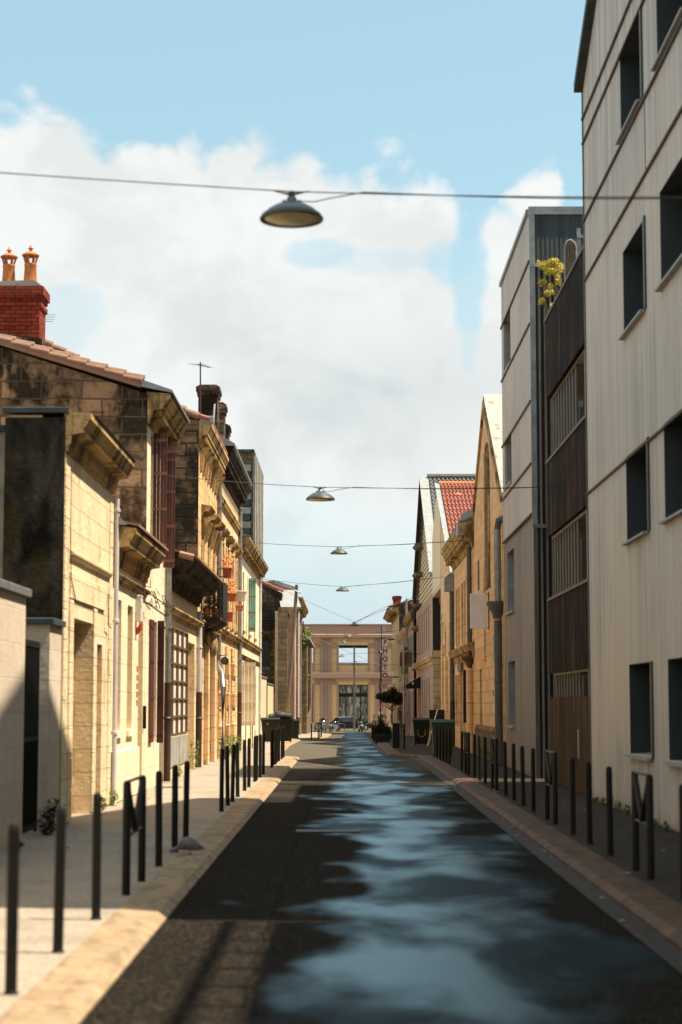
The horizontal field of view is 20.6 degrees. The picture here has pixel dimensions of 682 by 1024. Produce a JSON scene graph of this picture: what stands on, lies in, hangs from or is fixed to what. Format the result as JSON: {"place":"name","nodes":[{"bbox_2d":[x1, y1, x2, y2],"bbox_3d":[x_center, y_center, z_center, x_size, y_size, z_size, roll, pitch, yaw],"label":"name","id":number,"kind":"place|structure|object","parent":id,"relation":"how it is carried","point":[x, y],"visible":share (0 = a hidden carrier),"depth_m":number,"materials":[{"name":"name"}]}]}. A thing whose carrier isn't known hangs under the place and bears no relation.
{"place":"outdoors","nodes":[
{"label":"outdoors","id":0,"kind":"place"},
{"bbox_2d":[0,732,327,1015],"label":"footpath","id":1,"kind":"structure","parent":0,"point":[38,960],"depth_m":19.90,"materials":[{"name":"concrete"}]},
{"bbox_2d":[3,823,19,994],"bbox_3d":[-1.962,2.390,11.221,0.092,1.056,0.092,0,-6,0],"label":"bollard","id":2,"kind":"object","parent":1,"relation":"on","point":[12,903],"visible":0.85,"depth_m":11.19,"materials":[{"name":"metal"}]},
{"bbox_2d":[20,797,59,847],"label":"weeds","id":3,"kind":"object","parent":1,"relation":"on","point":[49,828],"visible":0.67,"depth_m":24.60,"materials":[{"name":"green plant"}]},
{"bbox_2d":[25,618,65,831],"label":"gate pillar","id":4,"kind":"structure","parent":1,"relation":"on","point":[46,633],"depth_m":25.42,"materials":[{"name":"concrete"}]},
{"bbox_2d":[22,639,39,833],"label":"metal gate","id":5,"kind":"structure","parent":4,"relation":"attached to","point":[31,738],"depth_m":24.71,"materials":[{"name":"black metal"}]},
{"bbox_2d":[51,806,65,953],"bbox_3d":[-1.957,2.577,13.066,0.092,1.056,0.092,5,-7,-40],"label":"bollard","id":6,"kind":"object","parent":1,"relation":"on","point":[59,880],"visible":0.83,"depth_m":13.04,"materials":[{"name":"metal"}]},
{"bbox_2d":[90,792,101,919],"bbox_3d":[-1.960,2.781,15.072,0.092,1.056,0.092,-4,-7,30],"label":"bollard","id":7,"kind":"object","parent":1,"relation":"on","point":[96,855],"visible":0.88,"depth_m":15.04,"materials":[{"name":"metal"}]},
{"bbox_2d":[122,775,146,894],"bbox_3d":[-1.936,3.032,17.639,0.076,1.076,1.374,0,-6,0],"label":"crossing barrier","id":8,"kind":"object","parent":1,"relation":"on","point":[134,820],"visible":0.91,"depth_m":17.41,"materials":[{"name":"metal"}]},
{"bbox_2d":[102,737,205,810],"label":"weeds","id":9,"kind":"object","parent":1,"relation":"on","point":[112,801],"visible":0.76,"depth_m":44.07,"materials":[{"name":"green plant"}]},
{"bbox_2d":[154,771,162,866],"bbox_3d":[-1.936,3.281,19.984,0.092,1.056,0.092,3,-8,-26],"label":"bollard","id":10,"kind":"object","parent":1,"relation":"on","point":[158,820],"visible":0.89,"depth_m":19.96,"materials":[{"name":"metal"}]},
{"bbox_2d":[171,765,178,851],"bbox_3d":[-1.932,3.473,21.869,0.092,1.056,0.092,1,-6,-8],"label":"bollard","id":11,"kind":"object","parent":1,"relation":"on","point":[174,838],"visible":0.74,"depth_m":21.84,"materials":[{"name":"metal"}]},
{"bbox_2d":[183,761,189,837],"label":"bollard","id":12,"kind":"object","parent":1,"relation":"on","point":[186,799],"visible":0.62,"depth_m":23.44,"materials":[{"name":"metal"}]},
{"bbox_2d":[219,748,223,811],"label":"bollard","id":13,"kind":"object","parent":1,"relation":"on","point":[221,795],"visible":0.89,"depth_m":29.99,"materials":[{"name":"metal"}]},
{"bbox_2d":[225,746,229,805],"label":"bollard","id":14,"kind":"object","parent":1,"relation":"on","point":[227,789],"visible":0.91,"depth_m":31.79,"materials":[{"name":"metal"}]},
{"bbox_2d":[230,744,235,801],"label":"bollard","id":15,"kind":"object","parent":1,"relation":"on","point":[232,788],"visible":0.84,"depth_m":32.98,"materials":[{"name":"metal"}]},
{"bbox_2d":[235,742,239,796],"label":"bollard","id":16,"kind":"object","parent":1,"relation":"on","point":[237,782],"visible":0.9,"depth_m":34.68,"materials":[{"name":"metal"}]},
{"bbox_2d":[242,739,246,790],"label":"bollard","id":17,"kind":"object","parent":1,"relation":"on","point":[244,764],"visible":0.92,"depth_m":37.16,"materials":[{"name":"metal"}]},
{"bbox_2d":[247,738,250,786],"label":"bollard","id":18,"kind":"object","parent":1,"relation":"on","point":[249,762],"visible":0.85,"depth_m":38.75,"materials":[{"name":"metal"}]},
{"bbox_2d":[253,736,256,781],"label":"bollard","id":19,"kind":"object","parent":1,"relation":"on","point":[254,758],"visible":0.88,"depth_m":41.44,"materials":[{"name":"metal"}]},
{"bbox_2d":[261,717,279,741],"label":"wheelie bin","id":20,"kind":"object","parent":1,"relation":"on","point":[269,723],"visible":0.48,"depth_m":82.68,"materials":[{"name":"plastic"}]},
{"bbox_2d":[279,717,292,741],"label":"wheelie bin","id":21,"kind":"object","parent":1,"relation":"on","point":[287,723],"visible":0.62,"depth_m":85.63,"materials":[{"name":"plastic"}]},
{"bbox_2d":[285,585,300,712],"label":"leaning pole","id":22,"kind":"object","parent":1,"relation":"on","point":[291,650],"visible":0.76,"depth_m":103.69,"materials":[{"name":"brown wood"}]},
{"bbox_2d":[291,719,299,739],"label":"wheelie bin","id":23,"kind":"object","parent":1,"relation":"on","point":[295,728],"visible":0.66,"depth_m":99.57,"materials":[{"name":"plastic"}]},
{"bbox_2d":[0,0,585,662],"label":"sky","id":24,"kind":"structure","parent":0,"point":[361,346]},
{"bbox_2d":[312,729,370,731],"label":"square","id":25,"kind":"structure","parent":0,"point":[345,731],"depth_m":201.66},
{"bbox_2d":[330,717,371,729],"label":"parked car","id":26,"kind":"object","parent":25,"relation":"on","point":[347,722],"visible":0.49,"depth_m":204.32,"materials":[{"name":"paint"}]},
{"bbox_2d":[353,647,355,730],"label":"lamp post","id":27,"kind":"object","parent":25,"relation":"on","point":[354,661],"visible":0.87,"depth_m":203.00,"materials":[{"name":"grey metal"}]},
{"bbox_2d":[80,733,681,1023],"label":"road","id":28,"kind":"structure","parent":0,"point":[424,895],"depth_m":15.03,"materials":[{"name":"asphalt"}]},
{"bbox_2d":[296,829,359,831],"bbox_3d":[-0.184,4.500,26.531,0.900,0.009,0.500,0,-6,0],"label":"drain grate","id":29,"kind":"object","parent":28,"relation":"on","point":[327,830],"visible":1,"depth_m":26.54,"materials":[{"name":"black metal"}]},
{"bbox_2d":[362,733,681,973],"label":"gutter","id":30,"kind":"object","parent":28,"relation":"on","point":[663,947],"visible":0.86,"depth_m":18.33,"materials":[{"name":"stone"}]},
{"bbox_2d":[369,732,681,904],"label":"footpath","id":31,"kind":"structure","parent":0,"point":[666,881],"depth_m":26.36,"materials":[{"name":"concrete"}]},
{"bbox_2d":[375,683,405,747],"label":"olive tree","id":32,"kind":"object","parent":31,"relation":"on","point":[394,696],"visible":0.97,"depth_m":72.89,"materials":[{"name":"green plant"}]},
{"bbox_2d":[403,636,404,748],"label":"sign post","id":33,"kind":"object","parent":31,"relation":"on","point":[403,692],"visible":0.94,"depth_m":71.14,"materials":[{"name":"metal"}]},
{"bbox_2d":[405,598,408,735],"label":"utility pole","id":34,"kind":"object","parent":31,"relation":"on","point":[406,697],"visible":0.73,"depth_m":129.28,"materials":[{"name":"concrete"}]},
{"bbox_2d":[412,718,430,744],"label":"wheelie bin","id":35,"kind":"object","parent":31,"relation":"on","point":[421,726],"visible":0.93,"depth_m":76.80,"materials":[{"name":"plastic"}]},
{"bbox_2d":[429,710,444,742],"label":"wheelie bin","id":36,"kind":"object","parent":31,"relation":"on","point":[439,715],"visible":0.41,"depth_m":81.33,"materials":[{"name":"plastic"}]},
{"bbox_2d":[430,719,454,754],"bbox_3d":[3.374,7.479,62.375,0.805,1.180,0.734,0,-6,0],"label":"wheelie bin","id":37,"kind":"object","parent":31,"relation":"on","point":[447,723],"visible":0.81,"depth_m":62.08,"materials":[{"name":"plastic"}]},
{"bbox_2d":[464,731,469,774],"bbox_3d":[3.073,5.899,45.831,0.076,1.076,1.274,0,-6,0],"label":"crossing barrier","id":38,"kind":"object","parent":31,"relation":"on","point":[467,752],"visible":0.92,"depth_m":45.26,"materials":[{"name":"metal"}]},
{"bbox_2d":[478,735,481,780],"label":"bollard","id":39,"kind":"object","parent":31,"relation":"on","point":[479,759],"visible":0.87,"depth_m":42.02,"materials":[{"name":"metal"}]},
{"bbox_2d":[483,737,486,783],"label":"bollard","id":40,"kind":"object","parent":31,"relation":"on","point":[484,760],"visible":0.87,"depth_m":40.43,"materials":[{"name":"metal"}]},
{"bbox_2d":[490,737,497,789],"bbox_3d":[3.083,5.088,37.847,0.076,1.076,1.124,0,-6,0],"label":"crossing barrier","id":41,"kind":"object","parent":31,"relation":"on","point":[493,762],"visible":0.88,"depth_m":37.48,"materials":[{"name":"metal"}]},
{"bbox_2d":[503,741,507,795],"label":"bollard","id":42,"kind":"object","parent":31,"relation":"on","point":[505,768],"visible":0.85,"depth_m":35.26,"materials":[{"name":"metal"}]},
{"bbox_2d":[511,743,515,799],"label":"bollard","id":43,"kind":"object","parent":31,"relation":"on","point":[513,760],"visible":0.86,"depth_m":33.57,"materials":[{"name":"metal"}]},
{"bbox_2d":[520,746,525,805],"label":"bollard","id":44,"kind":"object","parent":31,"relation":"on","point":[522,769],"visible":0.92,"depth_m":31.77,"materials":[{"name":"metal"}]},
{"bbox_2d":[531,748,535,810],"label":"bollard","id":45,"kind":"object","parent":31,"relation":"on","point":[533,799],"visible":0.86,"depth_m":30.07,"materials":[{"name":"metal"}]},
{"bbox_2d":[544,750,557,823],"bbox_3d":[3.068,4.033,27.476,0.076,1.076,1.174,0,-6,0],"label":"crossing barrier","id":46,"kind":"object","parent":31,"relation":"on","point":[551,776],"visible":0.94,"depth_m":27.32,"materials":[{"name":"metal"}]},
{"bbox_2d":[569,757,576,834],"bbox_3d":[3.061,3.776,24.848,0.092,1.056,0.092,0,-7,-4],"label":"bollard","id":47,"kind":"object","parent":31,"relation":"on","point":[572,797],"visible":0.89,"depth_m":24.82,"materials":[{"name":"metal"}]},
{"bbox_2d":[481,748,669,830],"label":"weeds","id":48,"kind":"object","parent":31,"relation":"on","point":[627,811],"visible":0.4,"depth_m":29.93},
{"bbox_2d":[585,761,593,843],"bbox_3d":[3.051,3.602,23.142,0.092,1.056,0.092,4,-7,-41],"label":"bollard","id":49,"kind":"object","parent":31,"relation":"on","point":[588,788],"visible":0.88,"depth_m":23.11,"materials":[{"name":"metal"}]},
{"bbox_2d":[606,766,613,855],"bbox_3d":[3.052,3.421,21.359,0.092,1.056,0.092,2,-7,-21],"label":"bollard","id":50,"kind":"object","parent":31,"relation":"on","point":[609,812],"visible":0.89,"depth_m":21.33,"materials":[{"name":"metal"}]},
{"bbox_2d":[631,770,654,879],"bbox_3d":[3.047,3.170,18.994,0.076,1.076,1.024,0,-6,0],"label":"crossing barrier","id":51,"kind":"object","parent":31,"relation":"on","point":[643,811],"visible":0.94,"depth_m":18.88,"materials":[{"name":"metal"}]},
{"bbox_2d":[679,784,681,898],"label":"bollard","id":52,"kind":"object","parent":31,"relation":"on","point":[680,812],"visible":0.89,"depth_m":16.67,"materials":[{"name":"metal"}]},
{"bbox_2d":[576,228,582,406],"bbox_3d":[5.641,-4.517,43.592,0.300,4.209,0.150,0,-6,0],"label":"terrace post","id":53,"kind":"object","parent":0,"point":[579,236],"visible":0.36,"depth_m":43.74,"materials":[{"name":"metal"}]},
{"bbox_3d":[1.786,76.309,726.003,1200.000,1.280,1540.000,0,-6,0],"label":"ground","id":54,"kind":"structure","parent":0,"visible":0},
{"bbox_2d":[0,579,31,851],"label":"garden wall","id":55,"kind":"structure","parent":54,"relation":"on","point":[13,596],"depth_m":22.51,"materials":[{"name":"concrete"}]},
{"bbox_2d":[0,407,135,823],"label":"town house","id":56,"kind":"structure","parent":54,"relation":"on","point":[64,471],"depth_m":27.37,"materials":[{"name":"beige stone"}]},
{"bbox_2d":[0,245,189,788],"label":"town house","id":57,"kind":"structure","parent":54,"relation":"on","point":[142,420],"depth_m":38.21,"materials":[{"name":"stone"}]},
{"bbox_2d":[167,475,556,501],"bbox_3d":[0.295,-0.517,39.052,8.401,0.562,0.608,0,-6,0],"label":"hanging lamp","id":58,"kind":"object","parent":57,"relation":"hanging from","point":[320,495],"visible":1,"depth_m":39.04,"materials":[{"name":"metal"}]},
{"bbox_2d":[45,339,228,767],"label":"town house","id":59,"kind":"structure","parent":54,"relation":"on","point":[199,450],"depth_m":52.95,"materials":[{"name":"beige stone"}]},
{"bbox_2d":[218,553,232,578],"bbox_3d":[-3.479,1.642,57.689,0.563,0.766,0.597,-5,-7,39],"label":"window box","id":60,"kind":"object","parent":59,"relation":"attached to","point":[227,572],"visible":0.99,"depth_m":57.43,"materials":[{"name":"orange ceramic"}]},
{"bbox_2d":[110,512,167,803],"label":"town house","id":61,"kind":"structure","parent":54,"relation":"on","point":[142,554],"depth_m":34.84,"materials":[{"name":"beige stone"}]},
{"bbox_2d":[0,732,332,1023],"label":"kerb","id":62,"kind":"structure","parent":54,"relation":"on","point":[74,985],"depth_m":14.29,"materials":[{"name":"stone"}]},
{"bbox_2d":[169,836,205,853],"bbox_3d":[-1.760,3.809,21.479,0.426,0.200,0.136,0,-6,0],"label":"pigeon","id":63,"kind":"object","parent":62,"relation":"on","point":[188,843],"visible":1,"depth_m":21.44,"materials":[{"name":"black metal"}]},
{"bbox_2d":[163,549,222,781],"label":"shop house","id":64,"kind":"structure","parent":54,"relation":"on","point":[196,579],"depth_m":46.24,"materials":[{"name":"beige stone"}]},
{"bbox_2d":[129,579,174,615],"bbox_3d":[-3.775,2.026,41.467,0.241,0.734,18.300,0,-6,0],"label":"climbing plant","id":65,"kind":"object","parent":64,"relation":"attached to","point":[144,598],"depth_m":38.02,"materials":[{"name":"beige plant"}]},
{"bbox_2d":[171,625,187,735],"bbox_3d":[-3.925,4.027,44.682,0.130,2.514,5.400,0,-6,0],"label":"window","id":66,"kind":"structure","parent":64,"relation":"in","point":[179,638],"depth_m":45.54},
{"bbox_2d":[216,424,251,758],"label":"town house","id":67,"kind":"structure","parent":54,"relation":"on","point":[235,493],"depth_m":65.20,"materials":[{"name":"stone"}]},
{"bbox_2d":[228,578,237,601],"bbox_3d":[-3.548,2.437,59.281,0.615,0.748,0.610,0,-6,0],"label":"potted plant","id":68,"kind":"object","parent":67,"relation":"attached to","point":[232,596],"visible":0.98,"depth_m":59.05,"materials":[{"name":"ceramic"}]},
{"bbox_2d":[236,540,463,554],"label":"hanging lamp","id":69,"kind":"object","parent":67,"relation":"attached to","point":[338,551],"visible":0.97,"depth_m":65.21,"materials":[{"name":"metal"}]},
{"bbox_2d":[238,449,263,579],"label":"tower block","id":70,"kind":"structure","parent":54,"relation":"on","point":[252,517],"depth_m":121.49,"materials":[{"name":"concrete"}]},
{"bbox_2d":[238,533,267,748],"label":"town house","id":71,"kind":"structure","parent":54,"relation":"on","point":[254,566],"depth_m":77.23,"materials":[{"name":"stone"}]},
{"bbox_2d":[261,676,273,734],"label":"wall","id":72,"kind":"structure","parent":54,"relation":"on","point":[267,700],"depth_m":94.78,"materials":[{"name":"paint"}]},
{"bbox_2d":[260,580,283,711],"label":"stone house","id":73,"kind":"structure","parent":54,"relation":"on","point":[271,598],"depth_m":107.82,"materials":[{"name":"brown stone"}]},
{"bbox_2d":[262,641,269,666],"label":"window","id":74,"kind":"structure","parent":73,"relation":"in","point":[265,644],"depth_m":107.71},
{"bbox_2d":[262,580,295,718],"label":"gabled house","id":75,"kind":"structure","parent":54,"relation":"on","point":[284,586],"depth_m":111.87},
{"bbox_2d":[275,590,300,711],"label":"stone house","id":76,"kind":"structure","parent":54,"relation":"on","point":[282,614],"depth_m":105.42,"materials":[{"name":"white brick"}]},
{"bbox_2d":[296,597,308,734],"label":"stone house","id":77,"kind":"structure","parent":54,"relation":"on","point":[302,612],"depth_m":138.91,"materials":[{"name":"brown stone"}]},
{"bbox_2d":[302,621,314,733],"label":"corner building","id":78,"kind":"structure","parent":54,"relation":"on","point":[307,645],"depth_m":149.70,"materials":[{"name":"stone"}]},
{"bbox_2d":[302,624,392,729],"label":"warehouse","id":79,"kind":"structure","parent":54,"relation":"on","point":[332,691],"depth_m":214.20,"materials":[{"name":"beige stone"}]},
{"bbox_2d":[339,685,367,721],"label":"window","id":80,"kind":"structure","parent":79,"relation":"in","point":[345,691],"depth_m":214.25,"materials":[{"name":"grey glass"}]},
{"bbox_2d":[371,714,391,743],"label":"shrub","id":81,"kind":"object","parent":54,"relation":"on","point":[381,731],"visible":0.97,"depth_m":87.42,"materials":[{"name":"green plant"}]},
{"bbox_2d":[395,626,404,733],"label":"town house","id":82,"kind":"structure","parent":54,"relation":"on","point":[399,637],"depth_m":148.03,"materials":[{"name":"beige stone"}]},
{"bbox_2d":[383,596,418,722],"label":"town house","id":83,"kind":"structure","parent":54,"relation":"on","point":[395,615],"depth_m":159.99,"materials":[{"name":"beige stone"}]},
{"bbox_2d":[381,626,397,681],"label":"vertical sign","id":84,"kind":"object","parent":83,"relation":"attached to","point":[384,642],"visible":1,"depth_m":156.56,"materials":[{"name":"white metal"}]},
{"bbox_2d":[403,609,418,735],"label":"town house","id":85,"kind":"structure","parent":54,"relation":"on","point":[408,619],"depth_m":125.57,"materials":[{"name":"beige stone"}]},
{"bbox_2d":[411,474,474,739],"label":"gabled house","id":86,"kind":"structure","parent":54,"relation":"on","point":[426,628],"depth_m":106.05,"materials":[{"name":"paint"}]},
{"bbox_2d":[400,647,418,673],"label":"hanging sign","id":87,"kind":"object","parent":86,"relation":"attached to","point":[408,659],"visible":0.88,"depth_m":111.65,"materials":[{"name":"black metal"}]},
{"bbox_2d":[432,481,474,718],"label":"gabled house","id":88,"kind":"structure","parent":54,"relation":"on","point":[452,506],"depth_m":86.25,"materials":[{"name":"beige paint"}]},
{"bbox_2d":[441,510,474,752],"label":"town house","id":89,"kind":"structure","parent":54,"relation":"on","point":[458,556],"depth_m":69.47,"materials":[{"name":"stone"}]},
{"bbox_2d":[472,394,506,764],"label":"stone warehouse","id":90,"kind":"structure","parent":54,"relation":"on","point":[489,553],"depth_m":57.13,"materials":[{"name":"beige stone"}]},
{"bbox_2d":[470,592,488,629],"bbox_3d":[4.253,3.033,57.589,0.596,1.166,0.120,0,-6,0],"label":"blank sign","id":91,"kind":"object","parent":90,"relation":"attached to","point":[478,612],"visible":1,"depth_m":57.53,"materials":[{"name":"white metal"}]},
{"bbox_2d":[364,732,681,948],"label":"kerb","id":92,"kind":"structure","parent":54,"relation":"on","point":[657,910],"depth_m":20.51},
{"bbox_2d":[499,206,588,777],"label":"apartment block","id":93,"kind":"structure","parent":54,"relation":"on","point":[546,233],"depth_m":44.81,"materials":[{"name":"grey metal"}]},
{"bbox_2d":[503,322,510,374],"bbox_3d":[4.652,-4.582,50.763,0.420,1.510,2.100,0,-6,0],"label":"window","id":94,"kind":"structure","parent":93,"relation":"in","point":[507,324],"depth_m":51.79,"materials":[{"name":"glass"}]},
{"bbox_2d":[504,441,511,490],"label":"window","id":95,"kind":"structure","parent":93,"relation":"in","point":[508,444],"depth_m":51.45,"materials":[{"name":"glass"}]},
{"bbox_2d":[505,554,513,615],"bbox_3d":[4.652,1.874,50.106,0.420,1.690,2.100,0,-6,0],"label":"window","id":96,"kind":"structure","parent":93,"relation":"in","point":[510,557],"depth_m":51.13,"materials":[{"name":"glass"}]},
{"bbox_2d":[506,662,515,727],"bbox_3d":[4.652,4.834,49.805,0.420,1.740,2.100,0,-6,0],"label":"window","id":97,"kind":"structure","parent":93,"relation":"in","point":[511,665],"depth_m":50.81,"materials":[{"name":"glass"}]},
{"bbox_2d":[544,246,589,794],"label":"balcony block","id":98,"kind":"structure","parent":54,"relation":"on","point":[569,714],"depth_m":38.11,"materials":[{"name":"brown metal"}]},
{"bbox_2d":[536,257,563,314],"bbox_3d":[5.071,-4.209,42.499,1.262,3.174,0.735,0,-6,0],"label":"terrace plant","id":99,"kind":"object","parent":98,"relation":"on","point":[547,266],"visible":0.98,"depth_m":42.59,"materials":[{"name":"yellow plant"}]},
{"bbox_2d":[564,239,576,279],"bbox_3d":[5.035,-4.382,41.140,0.296,3.244,0.095,0,-6,0],"label":"woven screen","id":100,"kind":"object","parent":98,"relation":"on","point":[569,258],"visible":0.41,"depth_m":41.25,"materials":[{"name":"wicker"}]},
{"bbox_2d":[574,0,681,832],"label":"apartment block","id":101,"kind":"structure","parent":54,"relation":"on","point":[628,80],"depth_m":29.13,"materials":[{"name":"concrete"}]},
{"bbox_2d":[615,8,642,144],"bbox_3d":[4.624,-6.685,28.974,0.490,1.415,2.320,0,-6,0],"label":"window","id":102,"kind":"structure","parent":101,"relation":"in","point":[631,69],"depth_m":30.06,"materials":[{"name":"glass"}]},
{"bbox_2d":[618,215,646,340],"bbox_3d":[4.624,-3.531,28.653,0.490,1.415,2.320,0,-6,0],"label":"window","id":103,"kind":"structure","parent":101,"relation":"in","point":[634,255],"depth_m":29.74,"materials":[{"name":"glass"}]},
{"bbox_2d":[621,437,650,545],"bbox_3d":[4.624,-0.278,28.322,0.490,1.395,2.320,0,-6,0],"label":"window","id":104,"kind":"structure","parent":101,"relation":"in","point":[637,467],"depth_m":29.42,"materials":[{"name":"glass"}]},
{"bbox_2d":[624,661,654,760],"bbox_3d":[4.624,2.960,27.993,0.490,1.425,2.320,0,-6,0],"label":"window","id":105,"kind":"structure","parent":101,"relation":"in","point":[641,692],"depth_m":29.08,"materials":[{"name":"glass"}]},
{"bbox_2d":[651,0,681,71],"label":"window","id":106,"kind":"structure","parent":101,"relation":"in","point":[668,12],"depth_m":26.57,"materials":[{"name":"glass"}]},
{"bbox_2d":[654,157,681,291],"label":"window","id":107,"kind":"structure","parent":101,"relation":"in","point":[670,209],"depth_m":26.25,"materials":[{"name":"glass"}]},
{"bbox_2d":[658,409,681,524],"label":"window","id":108,"kind":"structure","parent":101,"relation":"in","point":[673,433],"depth_m":25.93,"materials":[{"name":"glass"}]},
{"bbox_2d":[662,657,681,767],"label":"window","id":109,"kind":"structure","parent":101,"relation":"in","point":[674,665],"depth_m":25.59,"materials":[{"name":"glass"}]},
{"bbox_3d":[-6.957,0.628,17.544,0.200,9.100,0.190,0,-6,0],"label":"cable mast","id":110,"kind":"object","parent":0,"visible":0},
{"bbox_2d":[0,172,681,227],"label":"hanging lamp","id":111,"kind":"object","parent":110,"relation":"hanging from","point":[291,211],"visible":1,"depth_m":17.89,"materials":[{"name":"metal"}]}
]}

